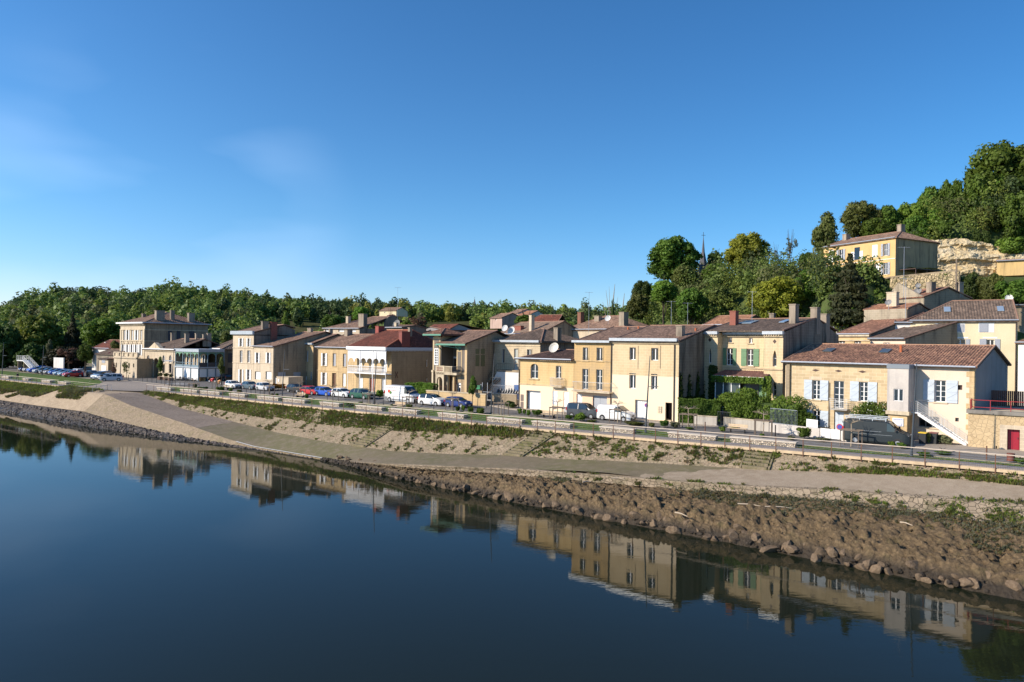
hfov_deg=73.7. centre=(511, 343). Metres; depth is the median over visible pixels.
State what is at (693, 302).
broadleaf tree
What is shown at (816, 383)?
window
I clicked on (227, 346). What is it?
courtyard house
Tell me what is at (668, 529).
boulder
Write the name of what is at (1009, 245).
shrub
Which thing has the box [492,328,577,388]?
setback house
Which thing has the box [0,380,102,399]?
bank weeds
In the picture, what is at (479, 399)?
villa garden wall
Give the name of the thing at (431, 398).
parked car
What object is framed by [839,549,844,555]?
boulder
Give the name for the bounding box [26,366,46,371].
parked car
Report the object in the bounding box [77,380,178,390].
plaza
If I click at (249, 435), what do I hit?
towpath
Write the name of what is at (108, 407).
slipway flank
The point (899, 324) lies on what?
dormer link
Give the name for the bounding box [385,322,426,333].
shadow wing
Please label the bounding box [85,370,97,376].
parked car
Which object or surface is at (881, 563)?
boulder
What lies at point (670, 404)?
door
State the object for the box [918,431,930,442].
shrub
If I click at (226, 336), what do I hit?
broadleaf tree
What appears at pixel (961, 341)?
window
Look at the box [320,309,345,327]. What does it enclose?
broadleaf tree
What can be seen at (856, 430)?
staked tree
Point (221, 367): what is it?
street tree
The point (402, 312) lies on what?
hill villa
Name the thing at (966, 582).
boulder
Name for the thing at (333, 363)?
three bay house
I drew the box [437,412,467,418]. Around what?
stone bench
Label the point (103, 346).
red roof cottage
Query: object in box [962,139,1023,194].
broadleaf tree
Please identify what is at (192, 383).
staked tree
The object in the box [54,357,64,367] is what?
white wall
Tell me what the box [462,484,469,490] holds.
boulder
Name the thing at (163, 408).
slipway
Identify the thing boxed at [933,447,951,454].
shrub
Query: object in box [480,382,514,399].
yard gate
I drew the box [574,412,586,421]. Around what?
shrub
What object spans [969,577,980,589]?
boulder
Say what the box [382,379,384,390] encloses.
door
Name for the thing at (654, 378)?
window
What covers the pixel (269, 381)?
staked tree
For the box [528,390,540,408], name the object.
garage door
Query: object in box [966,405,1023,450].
terrace wall
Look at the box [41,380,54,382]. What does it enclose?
stone bench
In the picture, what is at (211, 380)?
motorcycle
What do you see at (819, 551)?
boulder
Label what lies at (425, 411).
grass strip
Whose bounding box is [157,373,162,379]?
planter
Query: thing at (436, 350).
window
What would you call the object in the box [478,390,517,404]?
yard wall
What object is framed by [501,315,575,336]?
brown rear roof
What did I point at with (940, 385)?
window
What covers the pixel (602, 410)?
parked van
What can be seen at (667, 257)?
broadleaf tree
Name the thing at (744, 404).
bush
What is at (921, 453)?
shrub
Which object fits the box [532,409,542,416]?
shrub
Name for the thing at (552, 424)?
stone bench
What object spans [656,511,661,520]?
boulder
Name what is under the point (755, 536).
boulder
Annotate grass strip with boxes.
[170,386,1022,466]
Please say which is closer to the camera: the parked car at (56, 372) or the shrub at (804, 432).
the shrub at (804, 432)
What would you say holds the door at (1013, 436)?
in the terrace wall at (995, 428)
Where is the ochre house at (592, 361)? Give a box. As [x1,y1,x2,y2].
[571,326,644,407]
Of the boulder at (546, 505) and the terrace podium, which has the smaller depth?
the boulder at (546, 505)
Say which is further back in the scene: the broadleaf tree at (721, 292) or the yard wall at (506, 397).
the broadleaf tree at (721, 292)
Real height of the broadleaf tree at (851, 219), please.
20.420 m
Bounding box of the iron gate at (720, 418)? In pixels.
[717,411,730,426]
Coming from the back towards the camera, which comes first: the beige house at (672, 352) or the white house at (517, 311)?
the white house at (517, 311)
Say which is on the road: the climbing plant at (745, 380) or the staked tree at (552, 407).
the staked tree at (552, 407)
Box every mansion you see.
[116,310,211,358]
[822,224,939,277]
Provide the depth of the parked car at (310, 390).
113.16 m
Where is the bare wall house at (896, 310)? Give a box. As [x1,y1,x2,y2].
[863,292,930,321]
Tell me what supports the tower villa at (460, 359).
on the ground at (90, 366)
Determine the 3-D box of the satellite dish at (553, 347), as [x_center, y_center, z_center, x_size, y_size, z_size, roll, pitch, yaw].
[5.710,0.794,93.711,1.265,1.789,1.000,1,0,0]
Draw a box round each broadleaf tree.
[0,323,22,367]
[12,312,64,348]
[12,342,46,366]
[40,346,88,369]
[46,339,52,351]
[56,348,81,368]
[77,343,93,370]
[79,318,120,346]
[219,329,234,343]
[281,311,289,324]
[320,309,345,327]
[351,298,369,318]
[402,316,411,324]
[409,306,426,327]
[514,304,536,323]
[625,292,649,319]
[631,280,651,300]
[646,235,703,284]
[651,278,678,324]
[670,265,698,286]
[675,287,709,324]
[700,263,725,285]
[707,248,723,263]
[708,286,735,309]
[722,231,773,272]
[731,275,754,294]
[743,276,806,317]
[771,244,781,261]
[782,229,797,263]
[795,269,823,297]
[797,252,810,268]
[810,211,839,256]
[839,200,883,237]
[858,217,891,236]
[879,204,901,231]
[896,202,926,230]
[902,214,931,238]
[917,186,938,209]
[924,208,951,233]
[935,178,963,223]
[956,173,997,222]
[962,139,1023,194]
[975,205,1000,234]
[991,173,1022,198]
[992,190,1023,237]
[1002,222,1023,237]
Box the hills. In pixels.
[86,216,1023,394]
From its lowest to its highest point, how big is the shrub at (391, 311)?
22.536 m
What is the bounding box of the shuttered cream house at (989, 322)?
[907,299,1019,404]
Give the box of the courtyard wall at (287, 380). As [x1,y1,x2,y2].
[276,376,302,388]
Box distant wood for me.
[0,248,722,344]
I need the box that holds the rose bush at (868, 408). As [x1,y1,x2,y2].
[850,400,887,419]
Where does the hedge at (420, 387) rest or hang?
on the ground at (90, 366)
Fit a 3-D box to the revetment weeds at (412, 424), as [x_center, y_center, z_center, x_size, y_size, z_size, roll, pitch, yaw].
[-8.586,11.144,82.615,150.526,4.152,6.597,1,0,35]
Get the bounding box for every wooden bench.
[393,402,405,407]
[542,410,556,417]
[727,424,747,432]
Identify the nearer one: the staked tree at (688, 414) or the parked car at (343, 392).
the staked tree at (688, 414)
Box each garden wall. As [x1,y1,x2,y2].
[425,390,487,405]
[694,415,716,425]
[723,417,769,431]
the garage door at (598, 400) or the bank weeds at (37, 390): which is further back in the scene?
the bank weeds at (37, 390)
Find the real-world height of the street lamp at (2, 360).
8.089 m
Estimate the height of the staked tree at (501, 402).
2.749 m
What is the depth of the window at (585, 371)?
87.50 m
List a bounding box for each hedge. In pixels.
[405,381,438,393]
[677,397,720,423]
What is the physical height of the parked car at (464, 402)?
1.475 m
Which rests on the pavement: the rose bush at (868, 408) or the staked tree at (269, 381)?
the rose bush at (868, 408)
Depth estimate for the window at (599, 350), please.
86.25 m
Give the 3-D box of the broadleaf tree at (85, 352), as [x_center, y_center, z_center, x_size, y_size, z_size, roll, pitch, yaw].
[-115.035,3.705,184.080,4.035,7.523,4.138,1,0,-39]
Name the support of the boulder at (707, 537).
on the mud bank at (938, 549)
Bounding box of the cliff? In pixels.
[933,238,1023,276]
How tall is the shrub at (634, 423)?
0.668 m
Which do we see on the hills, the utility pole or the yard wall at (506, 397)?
the utility pole
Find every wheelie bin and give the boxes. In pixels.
[918,432,927,443]
[929,432,938,443]
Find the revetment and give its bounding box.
[138,392,1023,485]
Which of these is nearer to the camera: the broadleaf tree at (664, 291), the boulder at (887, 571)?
the boulder at (887, 571)
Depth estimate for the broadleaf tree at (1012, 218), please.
147.31 m
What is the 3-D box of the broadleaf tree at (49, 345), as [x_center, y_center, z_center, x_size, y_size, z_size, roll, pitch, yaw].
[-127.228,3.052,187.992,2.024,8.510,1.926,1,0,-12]
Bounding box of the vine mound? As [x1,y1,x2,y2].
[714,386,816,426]
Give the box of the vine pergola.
[900,267,942,273]
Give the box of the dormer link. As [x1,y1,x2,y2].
[893,319,912,328]
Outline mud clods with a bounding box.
[320,457,1023,595]
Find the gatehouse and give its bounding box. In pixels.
[142,333,219,379]
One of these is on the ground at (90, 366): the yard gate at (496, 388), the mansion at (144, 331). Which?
the mansion at (144, 331)
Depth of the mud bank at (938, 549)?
50.18 m
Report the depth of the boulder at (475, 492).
65.98 m
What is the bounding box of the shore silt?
[0,400,270,451]
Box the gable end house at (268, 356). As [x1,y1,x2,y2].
[251,328,332,385]
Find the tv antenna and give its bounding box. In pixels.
[898,278,912,317]
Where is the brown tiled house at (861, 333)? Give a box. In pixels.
[836,312,924,343]
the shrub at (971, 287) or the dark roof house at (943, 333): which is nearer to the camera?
the dark roof house at (943, 333)
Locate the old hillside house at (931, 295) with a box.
[883,282,972,309]
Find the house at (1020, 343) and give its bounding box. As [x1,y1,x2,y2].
[1014,339,1023,398]
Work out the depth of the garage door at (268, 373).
131.29 m
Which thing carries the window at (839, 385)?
in the long tile house at (952, 380)
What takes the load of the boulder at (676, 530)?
on the mud bank at (938, 549)
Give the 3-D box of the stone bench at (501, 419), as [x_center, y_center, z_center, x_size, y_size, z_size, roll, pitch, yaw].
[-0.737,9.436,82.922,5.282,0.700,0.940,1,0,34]
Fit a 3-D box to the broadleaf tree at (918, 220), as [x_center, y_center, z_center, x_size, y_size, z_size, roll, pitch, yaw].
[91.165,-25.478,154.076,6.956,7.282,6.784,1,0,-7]
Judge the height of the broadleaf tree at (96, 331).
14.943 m
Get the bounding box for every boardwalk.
[0,378,63,386]
[150,390,1023,475]
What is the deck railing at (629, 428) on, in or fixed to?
attached to the boardwalk at (933, 463)
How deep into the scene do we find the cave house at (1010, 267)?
134.84 m
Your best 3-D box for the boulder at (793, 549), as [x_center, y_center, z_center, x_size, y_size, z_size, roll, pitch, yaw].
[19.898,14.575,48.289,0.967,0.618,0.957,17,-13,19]
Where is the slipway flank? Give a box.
[84,394,320,458]
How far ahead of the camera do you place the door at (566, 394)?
89.18 m
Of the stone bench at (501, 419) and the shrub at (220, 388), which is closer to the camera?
the stone bench at (501, 419)
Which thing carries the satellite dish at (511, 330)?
attached to the brown rear roof at (532, 324)
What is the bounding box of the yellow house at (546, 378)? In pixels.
[514,349,573,411]
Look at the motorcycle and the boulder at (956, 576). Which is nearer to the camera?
the boulder at (956, 576)
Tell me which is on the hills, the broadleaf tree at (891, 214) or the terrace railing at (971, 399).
the broadleaf tree at (891, 214)
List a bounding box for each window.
[228,353,231,362]
[434,348,438,364]
[475,349,484,365]
[515,349,517,369]
[531,364,537,378]
[557,366,560,377]
[583,347,587,359]
[583,369,587,388]
[597,348,602,360]
[597,369,601,389]
[630,347,635,359]
[630,373,635,388]
[652,348,657,359]
[652,374,656,389]
[727,348,732,364]
[747,349,752,365]
[773,383,775,397]
[774,352,776,365]
[813,380,819,398]
[813,410,819,425]
[834,381,843,407]
[854,247,859,259]
[860,382,867,400]
[884,244,887,255]
[884,263,887,274]
[894,389,902,400]
[919,416,938,427]
[935,380,945,401]
[958,339,964,343]
[986,340,993,344]
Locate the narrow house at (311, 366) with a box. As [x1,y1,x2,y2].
[305,329,340,385]
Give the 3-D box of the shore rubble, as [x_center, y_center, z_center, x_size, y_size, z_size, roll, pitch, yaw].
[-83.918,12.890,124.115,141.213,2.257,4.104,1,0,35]
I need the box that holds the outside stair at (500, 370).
[488,363,519,382]
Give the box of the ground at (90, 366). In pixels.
[0,365,1023,475]
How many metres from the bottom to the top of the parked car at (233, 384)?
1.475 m
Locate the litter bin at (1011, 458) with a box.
[1007,453,1014,462]
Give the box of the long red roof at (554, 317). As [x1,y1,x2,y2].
[527,314,565,321]
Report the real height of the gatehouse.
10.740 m
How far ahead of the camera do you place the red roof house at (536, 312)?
232.99 m
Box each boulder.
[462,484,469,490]
[471,490,478,494]
[493,494,501,499]
[504,490,511,501]
[508,494,513,501]
[542,502,551,508]
[552,501,557,507]
[575,507,583,514]
[593,514,602,518]
[602,513,615,521]
[629,511,641,519]
[650,519,656,526]
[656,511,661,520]
[666,526,673,533]
[671,526,681,533]
[701,534,711,539]
[711,535,717,540]
[729,529,738,541]
[733,524,745,530]
[751,532,759,541]
[759,545,779,552]
[783,539,791,553]
[787,545,799,553]
[811,553,821,561]
[814,547,825,554]
[824,546,836,557]
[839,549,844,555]
[854,554,861,560]
[854,563,868,570]
[862,559,875,569]
[869,564,882,573]
[878,561,884,568]
[883,568,892,574]
[905,560,917,569]
[915,573,922,580]
[920,577,932,583]
[938,575,945,580]
[944,579,953,587]
[951,573,959,579]
[959,577,974,586]
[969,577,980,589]
[985,570,990,578]
[1005,580,1022,592]
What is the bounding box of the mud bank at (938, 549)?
[322,457,1023,600]
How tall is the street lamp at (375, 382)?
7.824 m
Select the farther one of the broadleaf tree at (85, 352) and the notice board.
the broadleaf tree at (85, 352)
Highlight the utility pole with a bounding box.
[952,259,960,289]
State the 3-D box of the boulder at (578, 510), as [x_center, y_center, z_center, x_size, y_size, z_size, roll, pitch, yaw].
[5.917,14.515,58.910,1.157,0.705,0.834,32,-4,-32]
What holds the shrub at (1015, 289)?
on the hills
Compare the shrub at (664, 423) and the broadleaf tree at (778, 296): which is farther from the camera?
the broadleaf tree at (778, 296)
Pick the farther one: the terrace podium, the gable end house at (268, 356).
the terrace podium
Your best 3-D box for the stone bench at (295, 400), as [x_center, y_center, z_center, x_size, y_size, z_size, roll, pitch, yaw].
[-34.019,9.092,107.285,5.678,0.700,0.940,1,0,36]
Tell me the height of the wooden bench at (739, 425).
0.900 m
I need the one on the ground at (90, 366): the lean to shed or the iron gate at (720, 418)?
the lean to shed
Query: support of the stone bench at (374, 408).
on the grass strip
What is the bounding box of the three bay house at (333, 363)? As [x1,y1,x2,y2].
[315,326,384,389]
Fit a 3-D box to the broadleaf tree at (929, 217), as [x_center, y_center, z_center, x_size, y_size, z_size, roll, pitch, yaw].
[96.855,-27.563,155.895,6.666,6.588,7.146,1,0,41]
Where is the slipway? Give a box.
[106,392,232,427]
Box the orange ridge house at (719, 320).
[704,315,759,325]
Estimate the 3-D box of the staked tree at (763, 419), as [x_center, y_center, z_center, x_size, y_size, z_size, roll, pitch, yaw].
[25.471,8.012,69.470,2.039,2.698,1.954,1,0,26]
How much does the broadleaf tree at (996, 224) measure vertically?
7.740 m
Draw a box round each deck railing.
[0,374,58,384]
[146,384,1023,473]
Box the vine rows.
[264,319,470,332]
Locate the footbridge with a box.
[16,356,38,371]
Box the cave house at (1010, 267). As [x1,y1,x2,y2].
[996,258,1023,276]
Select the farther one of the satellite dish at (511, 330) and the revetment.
the satellite dish at (511, 330)
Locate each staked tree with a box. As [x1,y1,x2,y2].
[188,378,199,391]
[211,376,220,390]
[263,379,274,394]
[293,380,305,396]
[327,383,338,401]
[362,387,375,403]
[402,390,415,406]
[445,392,458,409]
[493,395,508,414]
[549,400,565,419]
[609,400,626,423]
[679,405,697,428]
[752,411,772,435]
[839,418,863,447]
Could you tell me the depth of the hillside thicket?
138.96 m
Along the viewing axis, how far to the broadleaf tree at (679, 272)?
148.52 m
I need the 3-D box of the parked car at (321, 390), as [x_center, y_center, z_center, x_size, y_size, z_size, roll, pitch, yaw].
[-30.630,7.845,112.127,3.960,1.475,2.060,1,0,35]
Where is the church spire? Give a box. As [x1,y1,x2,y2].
[697,232,706,273]
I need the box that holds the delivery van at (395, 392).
[384,385,419,402]
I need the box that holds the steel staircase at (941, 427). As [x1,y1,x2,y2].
[911,401,967,445]
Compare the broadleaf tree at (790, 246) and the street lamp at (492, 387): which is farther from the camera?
the broadleaf tree at (790, 246)
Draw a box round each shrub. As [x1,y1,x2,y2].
[110,340,119,348]
[216,386,224,391]
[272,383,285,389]
[375,390,383,396]
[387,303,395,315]
[476,408,483,414]
[505,401,516,407]
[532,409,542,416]
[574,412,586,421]
[624,420,644,424]
[659,420,668,425]
[670,422,679,427]
[796,427,811,438]
[815,435,830,441]
[874,289,884,296]
[896,442,906,448]
[916,449,931,455]
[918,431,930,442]
[932,220,954,237]
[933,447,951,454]
[938,434,952,444]
[962,271,980,299]
[972,228,991,243]
[975,272,1004,299]
[994,236,1023,254]
[994,279,1023,302]
[1014,456,1023,462]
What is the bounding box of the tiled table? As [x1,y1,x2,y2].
[806,419,817,427]
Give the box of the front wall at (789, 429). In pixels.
[769,408,850,441]
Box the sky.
[0,0,1023,310]
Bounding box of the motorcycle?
[207,377,215,382]
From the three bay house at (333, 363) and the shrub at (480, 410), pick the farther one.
the three bay house at (333, 363)
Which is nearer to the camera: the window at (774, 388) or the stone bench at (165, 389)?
the window at (774, 388)
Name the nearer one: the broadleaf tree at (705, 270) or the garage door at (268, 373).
the garage door at (268, 373)
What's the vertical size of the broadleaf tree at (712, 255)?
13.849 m
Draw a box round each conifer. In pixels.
[63,312,82,348]
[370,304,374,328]
[825,253,872,327]
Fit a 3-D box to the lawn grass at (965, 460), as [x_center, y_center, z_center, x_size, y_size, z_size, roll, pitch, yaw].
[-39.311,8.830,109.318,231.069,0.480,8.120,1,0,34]
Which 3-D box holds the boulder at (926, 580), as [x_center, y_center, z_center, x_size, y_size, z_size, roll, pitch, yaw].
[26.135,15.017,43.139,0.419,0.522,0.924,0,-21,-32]
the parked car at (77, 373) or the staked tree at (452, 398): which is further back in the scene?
the parked car at (77, 373)
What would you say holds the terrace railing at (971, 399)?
on the terrace wall at (995, 428)
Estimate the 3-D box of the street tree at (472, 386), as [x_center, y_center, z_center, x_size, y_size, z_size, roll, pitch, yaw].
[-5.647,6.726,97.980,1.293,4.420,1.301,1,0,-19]
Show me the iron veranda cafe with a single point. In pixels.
(196, 362)
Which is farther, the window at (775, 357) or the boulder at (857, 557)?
the window at (775, 357)
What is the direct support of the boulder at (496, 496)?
on the mud bank at (938, 549)
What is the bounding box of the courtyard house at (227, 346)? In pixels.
[209,339,232,378]
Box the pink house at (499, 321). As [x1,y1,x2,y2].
[489,313,517,328]
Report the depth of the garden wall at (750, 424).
73.88 m
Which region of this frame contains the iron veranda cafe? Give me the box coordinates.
[174,348,224,381]
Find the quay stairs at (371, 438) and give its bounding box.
[351,419,397,446]
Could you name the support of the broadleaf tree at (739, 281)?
on the hills
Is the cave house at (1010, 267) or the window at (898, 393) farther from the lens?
the cave house at (1010, 267)
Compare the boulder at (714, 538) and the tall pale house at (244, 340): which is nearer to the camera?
the boulder at (714, 538)
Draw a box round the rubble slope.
[347,461,1023,525]
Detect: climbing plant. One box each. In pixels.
[679,372,706,398]
[708,364,717,399]
[710,375,763,392]
[761,376,771,401]
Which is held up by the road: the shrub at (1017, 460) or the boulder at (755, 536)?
the shrub at (1017, 460)
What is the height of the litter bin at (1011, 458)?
0.850 m
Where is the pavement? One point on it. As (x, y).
(957, 446)
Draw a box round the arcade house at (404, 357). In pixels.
[346,327,445,391]
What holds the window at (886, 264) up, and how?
in the hilltop mansion at (921, 252)
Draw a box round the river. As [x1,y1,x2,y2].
[0,394,1023,681]
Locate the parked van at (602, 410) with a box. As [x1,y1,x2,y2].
[596,404,635,421]
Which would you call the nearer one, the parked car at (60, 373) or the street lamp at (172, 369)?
the street lamp at (172, 369)
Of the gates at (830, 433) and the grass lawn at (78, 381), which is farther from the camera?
the grass lawn at (78, 381)
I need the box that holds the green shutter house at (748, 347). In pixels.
[703,304,838,418]
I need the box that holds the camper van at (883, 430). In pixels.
[842,414,910,445]
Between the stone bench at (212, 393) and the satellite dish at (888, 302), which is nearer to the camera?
the satellite dish at (888, 302)
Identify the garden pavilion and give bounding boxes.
[97,358,113,370]
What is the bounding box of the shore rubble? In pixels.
[0,401,311,457]
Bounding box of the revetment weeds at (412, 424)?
[140,390,1023,485]
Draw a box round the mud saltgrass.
[537,471,1023,553]
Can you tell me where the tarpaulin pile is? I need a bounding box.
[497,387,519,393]
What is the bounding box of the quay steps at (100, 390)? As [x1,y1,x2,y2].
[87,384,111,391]
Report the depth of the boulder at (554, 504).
60.47 m
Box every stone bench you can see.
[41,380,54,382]
[57,381,70,384]
[156,387,174,390]
[180,389,200,392]
[200,390,221,394]
[229,393,249,397]
[257,395,281,400]
[283,398,308,403]
[320,401,342,406]
[355,405,386,410]
[388,408,421,414]
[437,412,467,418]
[487,416,525,423]
[531,420,573,428]
[599,426,636,433]
[667,431,718,440]
[729,436,797,447]
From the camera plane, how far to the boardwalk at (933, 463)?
67.02 m
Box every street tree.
[111,363,116,372]
[122,362,129,378]
[156,356,162,371]
[218,357,224,381]
[468,375,476,401]
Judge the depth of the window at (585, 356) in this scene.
87.54 m
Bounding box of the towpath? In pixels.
[199,422,1023,500]
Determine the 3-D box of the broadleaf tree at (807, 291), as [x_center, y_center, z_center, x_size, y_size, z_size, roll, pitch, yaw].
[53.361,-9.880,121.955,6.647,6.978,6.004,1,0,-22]
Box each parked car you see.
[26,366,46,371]
[32,367,51,372]
[43,368,57,373]
[48,368,63,374]
[52,369,70,374]
[57,370,70,375]
[62,370,83,376]
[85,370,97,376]
[90,371,111,379]
[99,373,123,380]
[216,374,231,380]
[224,380,241,388]
[241,381,255,389]
[255,382,273,390]
[285,384,301,392]
[300,385,315,394]
[314,386,331,395]
[331,388,349,397]
[349,388,373,398]
[417,393,444,405]
[444,396,472,407]
[566,402,596,418]
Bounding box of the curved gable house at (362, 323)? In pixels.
[322,314,402,334]
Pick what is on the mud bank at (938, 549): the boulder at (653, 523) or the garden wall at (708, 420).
the boulder at (653, 523)
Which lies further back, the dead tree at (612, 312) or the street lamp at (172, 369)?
the dead tree at (612, 312)
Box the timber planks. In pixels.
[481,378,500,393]
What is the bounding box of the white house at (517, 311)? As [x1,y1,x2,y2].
[509,309,530,313]
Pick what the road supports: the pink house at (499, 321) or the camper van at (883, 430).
the camper van at (883, 430)
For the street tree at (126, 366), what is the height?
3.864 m
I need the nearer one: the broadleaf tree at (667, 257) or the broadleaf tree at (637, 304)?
the broadleaf tree at (637, 304)
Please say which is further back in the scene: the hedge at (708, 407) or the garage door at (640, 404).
the garage door at (640, 404)
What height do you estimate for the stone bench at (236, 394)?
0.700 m
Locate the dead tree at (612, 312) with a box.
[603,286,617,315]
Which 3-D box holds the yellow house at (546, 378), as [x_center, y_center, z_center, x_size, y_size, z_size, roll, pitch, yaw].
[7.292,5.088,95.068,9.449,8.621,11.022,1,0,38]
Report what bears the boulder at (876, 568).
on the mud bank at (938, 549)
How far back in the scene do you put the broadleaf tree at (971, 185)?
153.12 m
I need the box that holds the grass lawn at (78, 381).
[0,371,101,385]
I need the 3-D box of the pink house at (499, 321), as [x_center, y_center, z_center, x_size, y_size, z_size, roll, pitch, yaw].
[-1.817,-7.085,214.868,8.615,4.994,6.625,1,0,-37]
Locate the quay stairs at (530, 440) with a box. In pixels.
[502,432,555,456]
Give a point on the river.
(124, 556)
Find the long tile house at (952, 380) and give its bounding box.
[780,343,1011,443]
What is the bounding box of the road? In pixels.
[0,366,1023,463]
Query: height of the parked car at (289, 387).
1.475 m
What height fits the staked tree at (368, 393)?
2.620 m
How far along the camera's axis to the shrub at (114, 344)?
175.30 m
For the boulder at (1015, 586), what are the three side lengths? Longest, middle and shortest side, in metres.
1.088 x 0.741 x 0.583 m
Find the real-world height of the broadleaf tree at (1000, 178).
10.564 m
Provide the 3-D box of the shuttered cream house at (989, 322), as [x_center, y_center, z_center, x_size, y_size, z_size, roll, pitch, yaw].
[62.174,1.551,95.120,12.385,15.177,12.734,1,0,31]
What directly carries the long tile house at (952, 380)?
on the ground at (90, 366)
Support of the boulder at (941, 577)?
on the mud bank at (938, 549)
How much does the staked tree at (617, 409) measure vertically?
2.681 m
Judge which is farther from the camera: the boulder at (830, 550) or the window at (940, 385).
the window at (940, 385)
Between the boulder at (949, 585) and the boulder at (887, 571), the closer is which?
the boulder at (949, 585)
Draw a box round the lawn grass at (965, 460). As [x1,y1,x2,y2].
[12,378,1023,466]
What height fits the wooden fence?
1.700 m
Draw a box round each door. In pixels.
[256,371,260,378]
[267,371,270,378]
[278,372,300,375]
[333,373,335,387]
[360,377,362,387]
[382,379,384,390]
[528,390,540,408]
[564,392,568,411]
[577,394,581,401]
[594,396,606,407]
[636,400,647,418]
[668,403,671,418]
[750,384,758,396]
[835,411,843,430]
[1007,429,1019,449]
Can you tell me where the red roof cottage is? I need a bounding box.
[92,339,119,369]
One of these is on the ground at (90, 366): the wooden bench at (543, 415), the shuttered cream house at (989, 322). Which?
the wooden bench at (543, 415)
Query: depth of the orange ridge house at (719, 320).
117.86 m
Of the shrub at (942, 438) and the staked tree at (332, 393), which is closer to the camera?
the shrub at (942, 438)
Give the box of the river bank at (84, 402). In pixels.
[0,390,140,411]
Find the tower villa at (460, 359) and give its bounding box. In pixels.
[423,328,507,393]
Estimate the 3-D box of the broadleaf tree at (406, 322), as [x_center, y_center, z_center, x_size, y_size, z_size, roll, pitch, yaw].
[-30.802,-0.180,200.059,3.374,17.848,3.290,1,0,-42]
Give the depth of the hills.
138.78 m
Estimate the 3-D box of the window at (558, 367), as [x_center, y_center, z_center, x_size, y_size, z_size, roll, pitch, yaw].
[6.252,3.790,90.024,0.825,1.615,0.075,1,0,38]
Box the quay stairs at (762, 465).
[739,450,774,469]
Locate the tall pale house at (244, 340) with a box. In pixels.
[230,321,295,382]
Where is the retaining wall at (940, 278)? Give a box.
[885,270,959,289]
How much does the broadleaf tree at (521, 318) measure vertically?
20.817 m
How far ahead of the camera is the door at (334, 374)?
128.66 m
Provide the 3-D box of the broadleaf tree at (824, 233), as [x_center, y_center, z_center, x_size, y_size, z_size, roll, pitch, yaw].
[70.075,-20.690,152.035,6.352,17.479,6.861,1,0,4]
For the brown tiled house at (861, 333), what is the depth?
94.52 m
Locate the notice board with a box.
[892,418,903,425]
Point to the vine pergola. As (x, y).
(923, 270)
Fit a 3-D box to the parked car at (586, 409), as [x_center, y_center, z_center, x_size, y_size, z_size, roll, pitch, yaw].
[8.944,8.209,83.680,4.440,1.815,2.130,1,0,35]
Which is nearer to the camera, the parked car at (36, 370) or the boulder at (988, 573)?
the boulder at (988, 573)
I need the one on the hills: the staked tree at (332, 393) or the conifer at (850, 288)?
the conifer at (850, 288)
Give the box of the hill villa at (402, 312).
[379,307,407,316]
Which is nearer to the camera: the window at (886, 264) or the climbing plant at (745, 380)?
the climbing plant at (745, 380)
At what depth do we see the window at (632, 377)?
83.31 m
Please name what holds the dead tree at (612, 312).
on the far ground
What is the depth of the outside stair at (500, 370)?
111.56 m
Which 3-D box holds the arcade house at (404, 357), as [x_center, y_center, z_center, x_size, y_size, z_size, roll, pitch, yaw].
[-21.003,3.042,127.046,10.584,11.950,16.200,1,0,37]
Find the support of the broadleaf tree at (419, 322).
on the far ground
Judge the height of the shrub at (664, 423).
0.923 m
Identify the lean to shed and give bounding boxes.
[488,372,518,397]
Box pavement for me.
[206,378,1023,457]
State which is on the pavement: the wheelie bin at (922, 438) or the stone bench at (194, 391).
the wheelie bin at (922, 438)
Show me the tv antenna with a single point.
(905, 298)
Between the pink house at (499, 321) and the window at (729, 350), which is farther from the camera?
the pink house at (499, 321)
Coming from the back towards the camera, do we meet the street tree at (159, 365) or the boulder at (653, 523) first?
the street tree at (159, 365)
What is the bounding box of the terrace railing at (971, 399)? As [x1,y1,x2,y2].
[970,398,1023,411]
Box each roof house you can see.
[426,324,485,381]
[516,310,544,315]
[571,312,647,338]
[867,321,959,343]
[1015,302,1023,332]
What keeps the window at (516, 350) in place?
in the setback house at (507, 349)
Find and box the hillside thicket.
[628,175,1023,332]
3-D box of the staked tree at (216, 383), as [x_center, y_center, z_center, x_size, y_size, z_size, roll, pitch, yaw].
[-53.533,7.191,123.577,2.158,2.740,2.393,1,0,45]
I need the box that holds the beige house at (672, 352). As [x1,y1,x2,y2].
[609,324,716,421]
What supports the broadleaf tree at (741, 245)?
on the hills
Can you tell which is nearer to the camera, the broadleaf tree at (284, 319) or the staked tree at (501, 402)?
the staked tree at (501, 402)
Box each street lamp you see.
[1,345,6,375]
[171,352,177,385]
[281,351,289,396]
[373,354,376,403]
[490,353,500,413]
[644,358,658,432]
[910,363,928,456]
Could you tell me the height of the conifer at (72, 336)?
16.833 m
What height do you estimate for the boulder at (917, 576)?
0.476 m
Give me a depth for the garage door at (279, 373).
132.53 m
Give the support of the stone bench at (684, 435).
on the grass strip
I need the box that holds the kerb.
[126,380,1023,464]
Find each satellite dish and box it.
[508,327,514,333]
[549,343,557,351]
[885,299,891,309]
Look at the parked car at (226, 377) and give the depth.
148.17 m
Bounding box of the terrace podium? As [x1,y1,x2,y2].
[113,352,157,377]
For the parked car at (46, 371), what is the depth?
164.99 m
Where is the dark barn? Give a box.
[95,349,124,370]
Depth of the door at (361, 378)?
123.91 m
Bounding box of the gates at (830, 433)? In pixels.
[820,428,839,439]
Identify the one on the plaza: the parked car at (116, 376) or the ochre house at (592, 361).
the parked car at (116, 376)
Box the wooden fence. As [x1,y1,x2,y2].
[991,390,1023,406]

